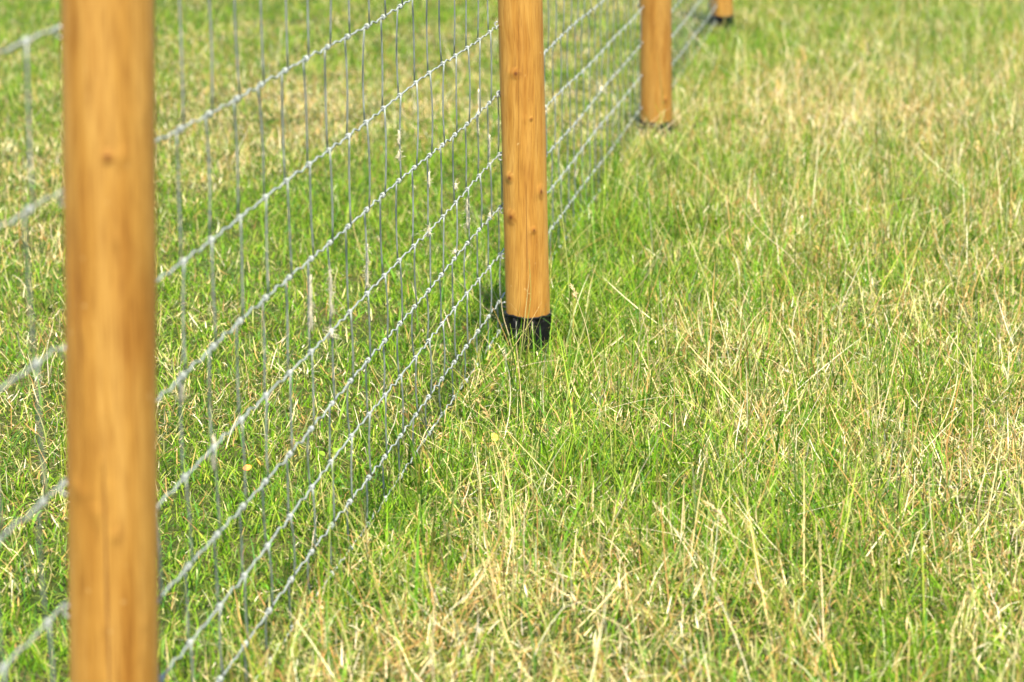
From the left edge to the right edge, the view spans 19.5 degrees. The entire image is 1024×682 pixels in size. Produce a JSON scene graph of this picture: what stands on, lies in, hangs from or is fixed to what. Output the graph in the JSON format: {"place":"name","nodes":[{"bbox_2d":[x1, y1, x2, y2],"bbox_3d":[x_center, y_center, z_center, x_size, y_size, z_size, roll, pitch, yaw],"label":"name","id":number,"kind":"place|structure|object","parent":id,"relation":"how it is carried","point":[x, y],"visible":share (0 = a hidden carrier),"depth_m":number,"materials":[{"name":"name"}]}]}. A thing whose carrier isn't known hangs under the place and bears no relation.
{"place":"outdoors","nodes":[
{"label":"outdoors","id":0,"kind":"place"},
{"bbox_2d":[0,0,1023,681],"bbox_3d":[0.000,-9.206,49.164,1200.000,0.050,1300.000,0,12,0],"label":"ground","id":1,"kind":"structure","parent":0,"point":[36,598],"depth_m":6.17,"materials":[{"name":"green plant"}]},
{"bbox_2d":[243,465,251,470],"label":"fallen leaf","id":2,"kind":"object","parent":1,"relation":"on","point":[248,467],"visible":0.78,"depth_m":5.24,"materials":[{"name":"yellow plant"}]},
{"bbox_2d":[314,448,355,479],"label":"weed plant","id":3,"kind":"object","parent":1,"relation":"on","point":[322,453],"visible":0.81,"depth_m":5.31,"materials":[{"name":"green plant"}]},
{"bbox_2d":[0,0,733,681],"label":"wire fence","id":4,"kind":"object","parent":1,"relation":"on","point":[110,252],"visible":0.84,"depth_m":3.11,"materials":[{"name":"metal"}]},
{"bbox_2d":[176,380,188,402],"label":"wool tuft","id":5,"kind":"object","parent":4,"relation":"attached to","point":[182,388],"visible":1,"depth_m":3.65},
{"bbox_2d":[208,433,219,471],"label":"wool tuft","id":6,"kind":"object","parent":4,"relation":"attached to","point":[212,457],"visible":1,"depth_m":3.83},
{"bbox_2d":[306,270,316,330],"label":"wool tuft","id":7,"kind":"object","parent":4,"relation":"attached to","point":[310,278],"visible":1,"depth_m":4.40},
{"bbox_2d":[326,269,335,317],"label":"wool tuft","id":8,"kind":"object","parent":4,"relation":"attached to","point":[330,292],"visible":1,"depth_m":4.55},
{"bbox_2d":[324,325,340,342],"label":"wool tuft","id":9,"kind":"object","parent":4,"relation":"attached to","point":[331,335],"visible":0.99,"depth_m":4.56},
{"bbox_2d":[362,244,371,288],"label":"wool tuft","id":10,"kind":"object","parent":4,"relation":"attached to","point":[367,277],"visible":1,"depth_m":4.84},
{"bbox_2d":[396,129,401,144],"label":"wool tuft","id":11,"kind":"object","parent":4,"relation":"attached to","point":[398,134],"visible":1,"depth_m":5.09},
{"bbox_2d":[395,149,405,160],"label":"wool tuft","id":12,"kind":"object","parent":4,"relation":"attached to","point":[398,154],"visible":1,"depth_m":5.09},
{"bbox_2d":[422,222,433,239],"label":"wool tuft","id":13,"kind":"object","parent":4,"relation":"attached to","point":[428,234],"visible":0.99,"depth_m":5.43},
{"bbox_2d":[426,170,431,186],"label":"wool tuft","id":14,"kind":"object","parent":4,"relation":"attached to","point":[429,182],"visible":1,"depth_m":5.41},
{"bbox_2d":[462,196,470,228],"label":"wool tuft","id":15,"kind":"object","parent":4,"relation":"attached to","point":[467,212],"visible":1,"depth_m":5.88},
{"bbox_2d":[476,89,480,135],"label":"wool tuft","id":16,"kind":"object","parent":4,"relation":"attached to","point":[478,114],"visible":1,"depth_m":5.97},
{"bbox_2d":[488,134,492,156],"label":"wool tuft","id":17,"kind":"object","parent":4,"relation":"attached to","point":[489,136],"visible":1,"depth_m":6.14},
{"bbox_2d":[595,84,607,95],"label":"wool tuft","id":18,"kind":"object","parent":4,"relation":"attached to","point":[600,87],"visible":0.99,"depth_m":8.21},
{"bbox_2d":[491,433,497,440],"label":"fallen leaf","id":19,"kind":"object","parent":1,"relation":"on","point":[495,435],"visible":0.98,"depth_m":5.39,"materials":[{"name":"yellow plant"}]},
{"bbox_2d":[501,301,515,371],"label":"grass stalk","id":20,"kind":"object","parent":1,"relation":"on","point":[505,325],"depth_m":6.12,"materials":[{"name":"plant"}]},
{"bbox_2d":[476,398,544,517],"bbox_3d":[-0.002,0.199,5.012,0.127,0.200,0.011,5,13,22],"label":"grass stalk","id":21,"kind":"object","parent":1,"relation":"on","point":[484,409],"depth_m":5.01,"materials":[{"name":"plant"}]},
{"bbox_2d":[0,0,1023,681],"bbox_3d":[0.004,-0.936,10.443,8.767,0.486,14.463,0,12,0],"label":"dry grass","id":22,"kind":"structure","parent":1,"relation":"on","point":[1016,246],"depth_m":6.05,"materials":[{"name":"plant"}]},
{"bbox_2d":[522,263,530,357],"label":"grass stalk","id":23,"kind":"object","parent":1,"relation":"on","point":[529,307],"depth_m":6.24,"materials":[{"name":"plant"}]},
{"bbox_2d":[569,283,605,400],"bbox_3d":[0.150,0.002,5.869,0.089,0.226,0.013,7,14,30],"label":"grass stalk","id":24,"kind":"object","parent":1,"relation":"on","point":[574,293],"depth_m":5.87,"materials":[{"name":"plant"}]},
{"bbox_2d":[612,604,760,623],"bbox_3d":[0.294,0.409,4.432,0.298,0.039,0.002,0,12,1],"label":"grass stalk","id":25,"kind":"object","parent":1,"relation":"on","point":[679,615],"depth_m":4.43,"materials":[{"name":"plant"}]},
{"bbox_2d":[672,526,730,601],"bbox_3d":[0.290,0.344,4.532,0.103,0.126,0.003,3,13,15],"label":"grass stalk","id":26,"kind":"object","parent":1,"relation":"on","point":[697,555],"depth_m":4.53,"materials":[{"name":"plant"}]},
{"bbox_2d":[703,500,757,579],"bbox_3d":[0.345,0.320,4.587,0.108,0.145,0.015,5,13,23],"label":"grass stalk","id":27,"kind":"object","parent":1,"relation":"on","point":[720,514],"depth_m":4.59,"materials":[{"name":"plant"}]},
{"bbox_2d":[753,437,770,499],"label":"grass stalk","id":28,"kind":"object","parent":1,"relation":"on","point":[758,462],"depth_m":5.11,"materials":[{"name":"plant"}]},
{"bbox_2d":[743,210,804,278],"bbox_3d":[0.617,-0.226,7.020,0.156,0.168,0.005,3,12,13],"label":"grass stalk","id":29,"kind":"object","parent":1,"relation":"on","point":[774,242],"depth_m":7.02,"materials":[{"name":"plant"}]},
{"bbox_2d":[841,298,855,420],"bbox_3d":[0.638,0.039,5.647,0.014,0.239,0.060,5,13,21],"label":"grass stalk","id":30,"kind":"object","parent":1,"relation":"on","point":[853,306],"depth_m":5.65,"materials":[{"name":"plant"}]},
{"bbox_2d":[932,461,965,554],"bbox_3d":[0.702,0.270,4.793,0.066,0.154,0.007,7,14,31],"label":"grass stalk","id":31,"kind":"object","parent":1,"relation":"on","point":[952,505],"depth_m":4.79,"materials":[{"name":"plant"}]},
{"bbox_2d":[969,345,972,471],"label":"grass stalk","id":32,"kind":"object","parent":1,"relation":"on","point":[972,403],"depth_m":5.29,"materials":[{"name":"plant"}]}
]}

